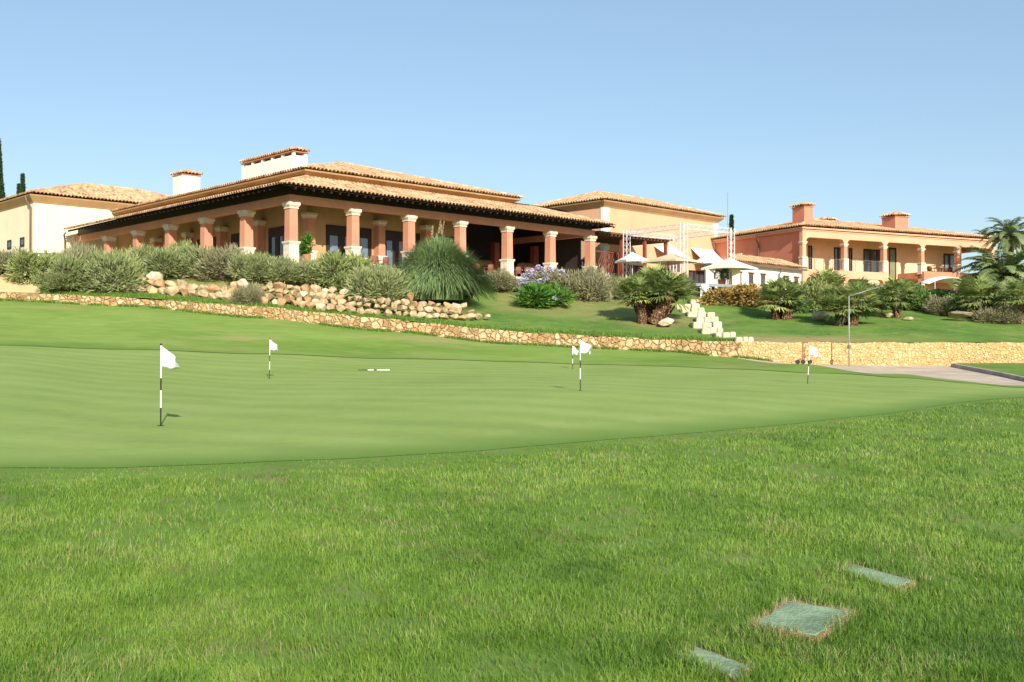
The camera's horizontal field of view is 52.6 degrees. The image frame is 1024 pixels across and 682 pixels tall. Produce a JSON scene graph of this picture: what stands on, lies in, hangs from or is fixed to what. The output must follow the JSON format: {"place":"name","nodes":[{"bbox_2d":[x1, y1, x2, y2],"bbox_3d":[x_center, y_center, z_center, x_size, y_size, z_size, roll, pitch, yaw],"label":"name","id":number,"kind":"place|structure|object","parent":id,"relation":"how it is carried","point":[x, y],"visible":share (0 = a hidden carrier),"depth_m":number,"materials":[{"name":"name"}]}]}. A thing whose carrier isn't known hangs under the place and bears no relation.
{"place":"outdoors","nodes":[
{"label":"outdoors","id":0,"kind":"place"},
{"bbox_2d":[0,273,39,292],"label":"sandy path","id":1,"kind":"structure","parent":0,"point":[18,286],"depth_m":57.38,"materials":[{"name":"sand"}]},
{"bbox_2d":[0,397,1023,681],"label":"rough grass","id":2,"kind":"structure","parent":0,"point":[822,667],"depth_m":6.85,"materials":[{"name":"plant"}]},
{"bbox_2d":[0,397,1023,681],"bbox_3d":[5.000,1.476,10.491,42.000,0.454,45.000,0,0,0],"label":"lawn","id":3,"kind":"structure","parent":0,"point":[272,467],"depth_m":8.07,"materials":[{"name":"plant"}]},
{"bbox_2d":[682,645,755,681],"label":"stepping stone","id":4,"kind":"object","parent":3,"relation":"on","point":[729,663],"visible":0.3,"depth_m":5.17,"materials":[{"name":"stone"}]},
{"bbox_2d":[749,598,857,643],"bbox_3d":[1.659,1.635,5.940,0.463,0.120,0.789,0,0,35],"label":"stepping stone","id":5,"kind":"object","parent":3,"relation":"on","point":[805,615],"visible":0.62,"depth_m":5.90,"materials":[{"name":"stone"}]},
{"bbox_2d":[836,563,915,592],"bbox_3d":[2.447,1.641,7.018,0.280,0.120,0.784,0,0,-21],"label":"stepping stone","id":6,"kind":"object","parent":3,"relation":"on","point":[890,578],"visible":0.33,"depth_m":6.95,"materials":[{"name":"stone"}]},
{"bbox_2d":[0,345,1023,467],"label":"putting green","id":7,"kind":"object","parent":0,"point":[76,408],"visible":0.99,"depth_m":21.25,"materials":[{"name":"plant"}]},
{"bbox_2d":[157,344,179,425],"bbox_3d":[-5.244,0.664,15.782,0.304,1.250,0.230,0,0,0],"label":"golf flag","id":8,"kind":"object","parent":7,"relation":"on","point":[167,358],"visible":1,"depth_m":15.74,"materials":[{"name":"fabric"}]},
{"bbox_2d":[269,338,277,377],"bbox_3d":[-7.485,0.547,32.385,0.298,1.250,0.159,1,0,-11],"label":"golf flag","id":9,"kind":"object","parent":7,"relation":"on","point":[272,346],"visible":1,"depth_m":32.35,"materials":[{"name":"fabric"}]},
{"bbox_2d":[578,338,591,390],"bbox_3d":[1.734,0.556,24.635,0.339,1.250,0.223,0,0,-6],"label":"golf flag","id":10,"kind":"object","parent":7,"relation":"on","point":[585,348],"visible":1,"depth_m":24.59,"materials":[{"name":"fabric"}]},
{"bbox_2d":[807,344,818,383],"bbox_3d":[9.421,0.719,32.446,0.347,1.250,0.140,3,0,6],"label":"golf flag","id":11,"kind":"object","parent":7,"relation":"on","point":[813,351],"visible":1,"depth_m":32.44,"materials":[{"name":"fabric"}]},
{"bbox_2d":[0,301,1023,387],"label":"grass bank","id":12,"kind":"structure","parent":0,"point":[38,324],"depth_m":49.88,"materials":[{"name":"plant"}]},
{"bbox_2d":[789,342,811,363],"bbox_3d":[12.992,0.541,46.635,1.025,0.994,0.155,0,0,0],"label":"golf trolley","id":13,"kind":"object","parent":12,"relation":"on","point":[802,360],"visible":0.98,"depth_m":46.58,"materials":[{"name":"red metal"}]},
{"bbox_2d":[0,0,1023,300],"label":"sky","id":14,"kind":"structure","parent":0,"point":[857,110],"materials":[{"name":"blue"}]},
{"bbox_2d":[116,408,921,467],"bbox_3d":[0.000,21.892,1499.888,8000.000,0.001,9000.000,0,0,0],"label":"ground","id":15,"kind":"structure","parent":0,"point":[469,451],"depth_m":119.24,"materials":[{"name":"plant"}]},
{"bbox_2d":[17,345,1023,387],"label":"collar strip","id":16,"kind":"object","parent":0,"point":[455,359],"visible":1,"depth_m":46.11,"materials":[{"name":"green plant"}]},
{"bbox_2d":[18,274,1023,407],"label":"lawn","id":17,"kind":"structure","parent":0,"point":[502,310],"depth_m":56.85,"materials":[{"name":"plant"}]},
{"bbox_2d":[0,138,6,198],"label":"cypress tree","id":18,"kind":"object","parent":17,"relation":"on","point":[2,190],"visible":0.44,"depth_m":100.04,"materials":[{"name":"green plant"}]},
{"bbox_2d":[0,246,34,275],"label":"shrub","id":19,"kind":"object","parent":17,"relation":"on","point":[4,256],"visible":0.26,"depth_m":58.36,"materials":[{"name":"green plant"}]},
{"bbox_2d":[19,173,25,192],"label":"cypress tree","id":20,"kind":"object","parent":17,"relation":"on","point":[22,183],"visible":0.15,"depth_m":103.97,"materials":[{"name":"green plant"}]},
{"bbox_2d":[0,249,61,281],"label":"shrub","id":21,"kind":"object","parent":17,"relation":"on","point":[32,263],"visible":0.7,"depth_m":57.61,"materials":[{"name":"green plant"}]},
{"bbox_2d":[31,270,82,290],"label":"shrub","id":22,"kind":"object","parent":17,"relation":"on","point":[50,283],"visible":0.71,"depth_m":56.21,"materials":[{"name":"green plant"}]},
{"bbox_2d":[60,235,98,285],"bbox_3d":[-24.141,-4.436,58.383,2.606,3.064,3.321,0,0,0],"label":"shrub","id":23,"kind":"object","parent":17,"relation":"on","point":[86,249],"visible":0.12,"depth_m":57.93,"materials":[{"name":"green plant"}]},
{"bbox_2d":[0,183,169,255],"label":"annex building","id":24,"kind":"structure","parent":17,"relation":"on","point":[40,219],"depth_m":84.57,"materials":[{"name":"beige paint"}]},
{"bbox_2d":[44,245,148,292],"bbox_3d":[-22.922,-4.005,57.269,5.743,2.923,3.848,0,0,0],"label":"shrub","id":25,"kind":"object","parent":17,"relation":"on","point":[91,276],"visible":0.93,"depth_m":56.73,"materials":[{"name":"green plant"}]},
{"bbox_2d":[97,247,148,288],"bbox_3d":[-22.242,-4.104,58.669,3.263,2.566,3.028,0,-1,43],"label":"shrub","id":26,"kind":"object","parent":17,"relation":"on","point":[132,259],"visible":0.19,"depth_m":58.17,"materials":[{"name":"green plant"}]},
{"bbox_2d":[121,241,171,274],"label":"shrub","id":27,"kind":"object","parent":17,"relation":"on","point":[142,250],"visible":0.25,"depth_m":61.96,"materials":[{"name":"green plant"}]},
{"bbox_2d":[146,285,157,292],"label":"boulder","id":28,"kind":"object","parent":17,"relation":"on","point":[151,288],"visible":0.87,"depth_m":57.34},
{"bbox_2d":[145,279,154,285],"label":"boulder","id":29,"kind":"object","parent":28,"relation":"on","point":[150,281],"visible":0.84,"depth_m":57.71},
{"bbox_2d":[146,272,162,280],"bbox_3d":[-20.058,-3.648,58.064,0.944,0.567,0.651,-16,12,-17],"label":"boulder","id":30,"kind":"object","parent":29,"relation":"on","point":[155,276],"visible":0.92,"depth_m":57.83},
{"bbox_2d":[163,286,179,295],"bbox_3d":[-18.697,-2.751,57.009,0.941,0.604,0.543,-13,5,-27],"label":"boulder","id":31,"kind":"object","parent":17,"relation":"on","point":[172,290],"visible":0.95,"depth_m":56.81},
{"bbox_2d":[167,237,194,274],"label":"shrub","id":32,"kind":"object","parent":17,"relation":"on","point":[183,243],"visible":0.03,"depth_m":61.97,"materials":[{"name":"green plant"}]},
{"bbox_2d":[141,242,222,278],"bbox_3d":[-18.694,-4.750,60.422,5.875,2.345,3.877,0,0,0],"label":"shrub","id":33,"kind":"object","parent":17,"relation":"on","point":[181,261],"visible":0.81,"depth_m":59.85,"materials":[{"name":"green plant"}]},
{"bbox_2d":[207,284,220,292],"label":"boulder","id":34,"kind":"object","parent":17,"relation":"on","point":[211,288],"visible":0.93,"depth_m":56.62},
{"bbox_2d":[190,242,249,280],"bbox_3d":[-16.500,-4.622,59.524,4.335,2.512,3.744,0,0,0],"label":"shrub","id":35,"kind":"object","parent":17,"relation":"on","point":[219,263],"visible":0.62,"depth_m":58.85,"materials":[{"name":"green plant"}]},
{"bbox_2d":[219,290,235,299],"bbox_3d":[-15.389,-2.429,56.165,0.651,0.660,0.996,9,17,39],"label":"boulder","id":36,"kind":"object","parent":17,"relation":"on","point":[224,295],"visible":0.55,"depth_m":55.86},
{"bbox_2d":[228,280,265,303],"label":"shrub","id":37,"kind":"object","parent":17,"relation":"on","point":[252,293],"visible":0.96,"depth_m":54.95,"materials":[{"name":"green plant"}]},
{"bbox_2d":[225,250,282,283],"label":"shrub","id":38,"kind":"object","parent":17,"relation":"on","point":[250,266],"visible":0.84,"depth_m":57.68,"materials":[{"name":"green plant"}]},
{"bbox_2d":[258,254,323,283],"bbox_3d":[-12.580,-4.036,58.596,4.068,1.779,3.677,0,-1,44],"label":"shrub","id":39,"kind":"object","parent":17,"relation":"on","point":[283,265],"visible":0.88,"depth_m":57.73,"materials":[{"name":"green plant"}]},
{"bbox_2d":[286,259,344,285],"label":"shrub","id":40,"kind":"object","parent":17,"relation":"on","point":[321,278],"visible":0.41,"depth_m":57.93,"materials":[{"name":"green plant"}]},
{"bbox_2d":[307,249,375,288],"bbox_3d":[-9.626,-4.113,58.671,4.298,2.445,3.903,0,0,0],"label":"shrub","id":41,"kind":"object","parent":17,"relation":"on","point":[353,260],"visible":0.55,"depth_m":57.97,"materials":[{"name":"green plant"}]},
{"bbox_2d":[326,269,368,295],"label":"shrub","id":42,"kind":"object","parent":17,"relation":"on","point":[337,286],"visible":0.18,"depth_m":57.16,"materials":[{"name":"green plant"}]},
{"bbox_2d":[63,146,672,302],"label":"clubhouse","id":43,"kind":"structure","parent":17,"relation":"on","point":[278,203],"depth_m":71.93,"materials":[{"name":"paint"}]},
{"bbox_2d":[231,231,253,249],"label":"glazed door","id":44,"kind":"structure","parent":43,"relation":"in","point":[235,238],"depth_m":72.45,"materials":[{"name":"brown wood"}]},
{"bbox_2d":[268,226,283,259],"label":"glazed door","id":45,"kind":"structure","parent":43,"relation":"in","point":[275,235],"depth_m":68.68,"materials":[{"name":"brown wood"}]},
{"bbox_2d":[299,231,314,260],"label":"potted plant","id":46,"kind":"object","parent":43,"relation":"on","point":[304,244],"visible":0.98,"depth_m":62.66,"materials":[{"name":"green plant"}]},
{"bbox_2d":[326,224,371,257],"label":"glazed door","id":47,"kind":"structure","parent":43,"relation":"in","point":[336,235],"depth_m":67.96,"materials":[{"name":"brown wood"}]},
{"bbox_2d":[385,230,419,266],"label":"glazed door","id":48,"kind":"structure","parent":43,"relation":"in","point":[393,239],"depth_m":70.95,"materials":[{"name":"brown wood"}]},
{"bbox_2d":[470,259,492,272],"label":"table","id":49,"kind":"object","parent":43,"relation":"on","point":[486,262],"visible":0.27,"depth_m":78.97,"materials":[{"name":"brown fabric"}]},
{"bbox_2d":[516,262,535,272],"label":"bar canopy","id":50,"kind":"object","parent":43,"relation":"on","point":[522,265],"visible":0.5,"depth_m":81.67,"materials":[{"name":"brown fabric"}]},
{"bbox_2d":[0,292,740,356],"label":"retaining wall","id":51,"kind":"structure","parent":17,"relation":"on","point":[723,348],"depth_m":52.75,"materials":[{"name":"stone"}]},
{"bbox_2d":[342,262,419,305],"bbox_3d":[-7.279,-3.107,56.426,3.852,2.657,4.458,0,0,36],"label":"shrub","id":52,"kind":"object","parent":17,"relation":"on","point":[378,282],"visible":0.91,"depth_m":55.64,"materials":[{"name":"green plant"}]},
{"bbox_2d":[0,289,773,361],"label":"wall grass","id":53,"kind":"structure","parent":17,"relation":"on","point":[456,323],"depth_m":53.35,"materials":[{"name":"plant"}]},
{"bbox_2d":[392,220,498,301],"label":"pampas grass","id":54,"kind":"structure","parent":17,"relation":"on","point":[442,270],"depth_m":57.08,"materials":[{"name":"plant"}]},
{"bbox_2d":[481,268,520,291],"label":"shrub","id":55,"kind":"object","parent":17,"relation":"on","point":[505,280],"visible":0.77,"depth_m":66.16,"materials":[{"name":"green plant"}]},
{"bbox_2d":[514,264,574,290],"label":"flowering bush","id":56,"kind":"object","parent":17,"relation":"on","point":[549,276],"visible":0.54,"depth_m":65.95,"materials":[{"name":"purple plant"}]},
{"bbox_2d":[512,280,578,307],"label":"flowering bush","id":57,"kind":"object","parent":17,"relation":"on","point":[539,295],"visible":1,"depth_m":61.60,"materials":[{"name":"green plant"}]},
{"bbox_2d":[551,261,614,301],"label":"shrub","id":58,"kind":"object","parent":17,"relation":"on","point":[588,285],"visible":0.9,"depth_m":65.09,"materials":[{"name":"green plant"}]},
{"bbox_2d":[595,250,618,277],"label":"lattice screen","id":59,"kind":"object","parent":17,"relation":"on","point":[607,252],"visible":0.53,"depth_m":83.59,"materials":[{"name":"red wood"}]},
{"bbox_2d":[598,273,628,298],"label":"shrub","id":60,"kind":"object","parent":17,"relation":"on","point":[615,281],"visible":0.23,"depth_m":66.25,"materials":[{"name":"green plant"}]},
{"bbox_2d":[534,190,726,282],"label":"hall building","id":61,"kind":"structure","parent":17,"relation":"on","point":[625,212],"depth_m":92.14,"materials":[{"name":"beige paint"}]},
{"bbox_2d":[607,251,625,278],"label":"glazed door","id":62,"kind":"structure","parent":61,"relation":"in","point":[615,270],"depth_m":88.49,"materials":[{"name":"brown wood"}]},
{"bbox_2d":[627,265,642,276],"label":"glazed door","id":63,"kind":"structure","parent":61,"relation":"in","point":[636,268],"depth_m":90.32,"materials":[{"name":"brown wood"}]},
{"bbox_2d":[689,270,703,282],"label":"glazed door","id":64,"kind":"structure","parent":61,"relation":"in","point":[697,276],"depth_m":96.72,"materials":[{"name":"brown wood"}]},
{"bbox_2d":[609,262,705,324],"bbox_3d":[8.148,-2.673,57.859,5.716,3.958,4.421,0,0,0],"label":"fan palm","id":65,"kind":"object","parent":17,"relation":"on","point":[662,292],"visible":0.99,"depth_m":57.29,"materials":[{"name":"green plant"}]},
{"bbox_2d":[658,317,673,325],"bbox_3d":[8.370,-1.042,56.203,0.883,0.467,0.585,-5,-2,13],"label":"boulder","id":66,"kind":"object","parent":17,"relation":"on","point":[667,321],"visible":1,"depth_m":56.02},
{"bbox_2d":[686,283,731,295],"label":"terrace deck","id":67,"kind":"structure","parent":17,"relation":"on","point":[712,286],"depth_m":72.24,"materials":[{"name":"stone"}]},
{"bbox_2d":[615,252,647,272],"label":"parasol","id":68,"kind":"object","parent":67,"relation":"on","point":[632,258],"visible":0.82,"depth_m":75.14,"materials":[{"name":"white fabric"}]},
{"bbox_2d":[642,253,700,270],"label":"parasol","id":69,"kind":"object","parent":67,"relation":"on","point":[671,259],"visible":0.9,"depth_m":73.14,"materials":[{"name":"beige fabric"}]},
{"bbox_2d":[623,223,734,283],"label":"lighting truss","id":70,"kind":"object","parent":67,"relation":"on","point":[687,233],"visible":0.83,"depth_m":75.16,"materials":[{"name":"white metal"}]},
{"bbox_2d":[692,254,716,266],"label":"parasol","id":71,"kind":"object","parent":67,"relation":"on","point":[704,259],"visible":0.8,"depth_m":77.25,"materials":[{"name":"white fabric"}]},
{"bbox_2d":[704,268,714,283],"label":"stone pier","id":72,"kind":"structure","parent":67,"relation":"on","point":[708,276],"depth_m":74.25,"materials":[{"name":"beige paint"}]},
{"bbox_2d":[714,268,730,283],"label":"ball bush","id":73,"kind":"object","parent":67,"relation":"on","point":[723,276],"visible":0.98,"depth_m":74.95,"materials":[{"name":"green plant"}]},
{"bbox_2d":[701,258,757,283],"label":"parasol","id":74,"kind":"object","parent":67,"relation":"on","point":[728,263],"visible":0.83,"depth_m":74.02,"materials":[{"name":"beige fabric"}]},
{"bbox_2d":[730,268,740,285],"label":"stone pier","id":75,"kind":"structure","parent":67,"relation":"on","point":[735,276],"depth_m":73.95,"materials":[{"name":"beige paint"}]},
{"bbox_2d":[676,299,753,341],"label":"stone staircase","id":76,"kind":"structure","parent":17,"relation":"on","point":[707,322],"depth_m":56.05,"materials":[{"name":"stone"}]},
{"bbox_2d":[698,281,765,305],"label":"shrub","id":77,"kind":"object","parent":17,"relation":"on","point":[741,294],"visible":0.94,"depth_m":64.32,"materials":[{"name":"yellow plant"}]},
{"bbox_2d":[714,253,807,300],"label":"service building","id":78,"kind":"structure","parent":17,"relation":"on","point":[761,273],"depth_m":83.25,"materials":[{"name":"white paint"}]},
{"bbox_2d":[754,275,808,319],"bbox_3d":[15.580,-2.641,59.900,3.516,3.048,3.471,0,0,0],"label":"fan palm","id":79,"kind":"object","parent":17,"relation":"on","point":[785,290],"visible":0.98,"depth_m":59.41,"materials":[{"name":"green plant"}]},
{"bbox_2d":[789,297,817,312],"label":"shrub","id":80,"kind":"object","parent":17,"relation":"on","point":[807,306],"visible":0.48,"depth_m":62.91,"materials":[{"name":"green plant"}]},
{"bbox_2d":[796,276,832,310],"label":"shrub","id":81,"kind":"object","parent":17,"relation":"on","point":[812,291],"visible":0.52,"depth_m":63.35,"materials":[{"name":"green plant"}]},
{"bbox_2d":[812,311,829,319],"bbox_3d":[17.593,-1.450,58.868,1.135,0.489,0.752,2,-1,-20],"label":"boulder","id":82,"kind":"object","parent":17,"relation":"on","point":[816,316],"visible":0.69,"depth_m":58.62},
{"bbox_2d":[807,266,847,308],"bbox_3d":[19.629,-3.319,64.528,2.920,2.966,3.464,0,0,20],"label":"fan palm","id":83,"kind":"object","parent":17,"relation":"on","point":[829,276],"visible":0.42,"depth_m":63.87,"materials":[{"name":"green plant"}]},
{"bbox_2d":[815,275,883,325],"bbox_3d":[18.582,-2.203,57.167,4.292,3.005,4.356,0,0,0],"label":"fan palm","id":84,"kind":"object","parent":17,"relation":"on","point":[838,299],"visible":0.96,"depth_m":56.34,"materials":[{"name":"green plant"}]},
{"bbox_2d":[711,202,1002,291],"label":"villa","id":85,"kind":"object","parent":17,"relation":"on","point":[893,245],"visible":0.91,"depth_m":94.04,"materials":[{"name":"paint"}]},
{"bbox_2d":[808,246,811,268],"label":"glazed door","id":86,"kind":"structure","parent":85,"relation":"in","point":[809,247],"depth_m":91.78,"materials":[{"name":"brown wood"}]},
{"bbox_2d":[834,247,840,269],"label":"glazed door","id":87,"kind":"structure","parent":85,"relation":"in","point":[837,250],"depth_m":93.23,"materials":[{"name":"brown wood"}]},
{"bbox_2d":[849,248,852,270],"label":"glazed door","id":88,"kind":"structure","parent":85,"relation":"in","point":[850,249],"depth_m":93.97,"materials":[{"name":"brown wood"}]},
{"bbox_2d":[863,249,879,271],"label":"glazed door","id":89,"kind":"structure","parent":85,"relation":"in","point":[870,256],"depth_m":95.05,"materials":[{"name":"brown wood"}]},
{"bbox_2d":[889,248,896,280],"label":"stair window","id":90,"kind":"structure","parent":85,"relation":"in","point":[892,251],"depth_m":96.33,"materials":[{"name":"beige glass"}]},
{"bbox_2d":[944,254,953,271],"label":"glazed door","id":91,"kind":"structure","parent":85,"relation":"in","point":[948,258],"depth_m":99.66,"materials":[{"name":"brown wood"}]},
{"bbox_2d":[862,288,893,316],"bbox_3d":[21.544,-2.376,60.831,2.212,2.150,2.082,0,0,0],"label":"fan palm","id":92,"kind":"object","parent":17,"relation":"on","point":[879,306],"visible":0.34,"depth_m":60.67,"materials":[{"name":"green plant"}]},
{"bbox_2d":[876,275,919,317],"bbox_3d":[22.275,-2.619,59.919,3.030,2.720,3.157,0,0,0],"label":"fan palm","id":93,"kind":"object","parent":17,"relation":"on","point":[894,287],"visible":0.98,"depth_m":59.45,"materials":[{"name":"green plant"}]},
{"bbox_2d":[894,282,934,310],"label":"shrub","id":94,"kind":"object","parent":17,"relation":"on","point":[917,304],"visible":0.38,"depth_m":63.24,"materials":[{"name":"green plant"}]},
{"bbox_2d":[914,277,957,289],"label":"garden canopy","id":95,"kind":"object","parent":17,"relation":"on","point":[951,280],"visible":0.51,"depth_m":73.62,"materials":[{"name":"white fabric"}]},
{"bbox_2d":[921,294,953,314],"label":"shrub","id":96,"kind":"object","parent":17,"relation":"on","point":[936,306],"visible":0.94,"depth_m":61.57,"materials":[{"name":"green plant"}]},
{"bbox_2d":[922,288,954,298],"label":"shrub","id":97,"kind":"object","parent":17,"relation":"on","point":[940,293],"visible":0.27,"depth_m":70.02,"materials":[{"name":"green plant"}]},
{"bbox_2d":[941,293,972,310],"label":"shrub","id":98,"kind":"object","parent":17,"relation":"on","point":[958,308],"visible":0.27,"depth_m":63.97,"materials":[{"name":"green plant"}]},
{"bbox_2d":[948,311,973,318],"bbox_3d":[25.487,-1.490,58.828,1.357,0.477,0.849,-3,0,-14],"label":"boulder","id":99,"kind":"object","parent":17,"relation":"on","point":[957,314],"visible":1,"depth_m":58.61,"materials":[{"name":"stone"}]},
{"bbox_2d":[940,272,1008,318],"bbox_3d":[27.144,-2.732,60.548,4.069,3.060,3.829,0,0,0],"label":"fan palm","id":100,"kind":"object","parent":17,"relation":"on","point":[979,287],"visible":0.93,"depth_m":59.94,"materials":[{"name":"green plant"}]},
{"bbox_2d":[950,246,1023,309],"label":"date palm","id":101,"kind":"object","parent":17,"relation":"on","point":[1011,267],"visible":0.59,"depth_m":65.15,"materials":[{"name":"green plant"}]},
{"bbox_2d":[971,302,1023,323],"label":"shrub","id":102,"kind":"object","parent":17,"relation":"on","point":[1006,313],"visible":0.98,"depth_m":58.17,"materials":[{"name":"green plant"}]},
{"bbox_2d":[979,217,1023,257],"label":"date palm","id":103,"kind":"object","parent":17,"relation":"on","point":[1009,242],"visible":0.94,"depth_m":91.58,"materials":[{"name":"green plant"}]},
{"bbox_2d":[992,278,1023,323],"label":"fan palm","id":104,"kind":"object","parent":17,"relation":"on","point":[1016,287],"visible":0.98,"depth_m":58.07,"materials":[{"name":"green plant"}]},
{"bbox_2d":[733,357,1023,385],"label":"cart path","id":105,"kind":"structure","parent":0,"point":[950,372],"depth_m":45.86,"materials":[{"name":"concrete"}]},
{"bbox_2d":[847,286,882,365],"bbox_3d":[16.667,-0.695,48.808,1.884,3.834,0.212,0,0,-12],"label":"lamp post","id":106,"kind":"object","parent":105,"relation":"on","point":[848,346],"visible":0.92,"depth_m":48.60,"materials":[{"name":"metal"}]},
{"bbox_2d":[741,341,1023,365],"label":"garden wall","id":107,"kind":"structure","parent":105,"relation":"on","point":[902,354],"depth_m":49.96,"materials":[{"name":"yellow stone"}]},
{"bbox_2d":[952,363,1023,380],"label":"kerb","id":108,"kind":"structure","parent":105,"relation":"on","point":[993,372],"depth_m":44.79,"materials":[{"name":"concrete"}]},
{"bbox_2d":[956,363,1023,375],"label":"island grass","id":109,"kind":"structure","parent":0,"point":[1014,368],"depth_m":47.63,"materials":[{"name":"plant"}]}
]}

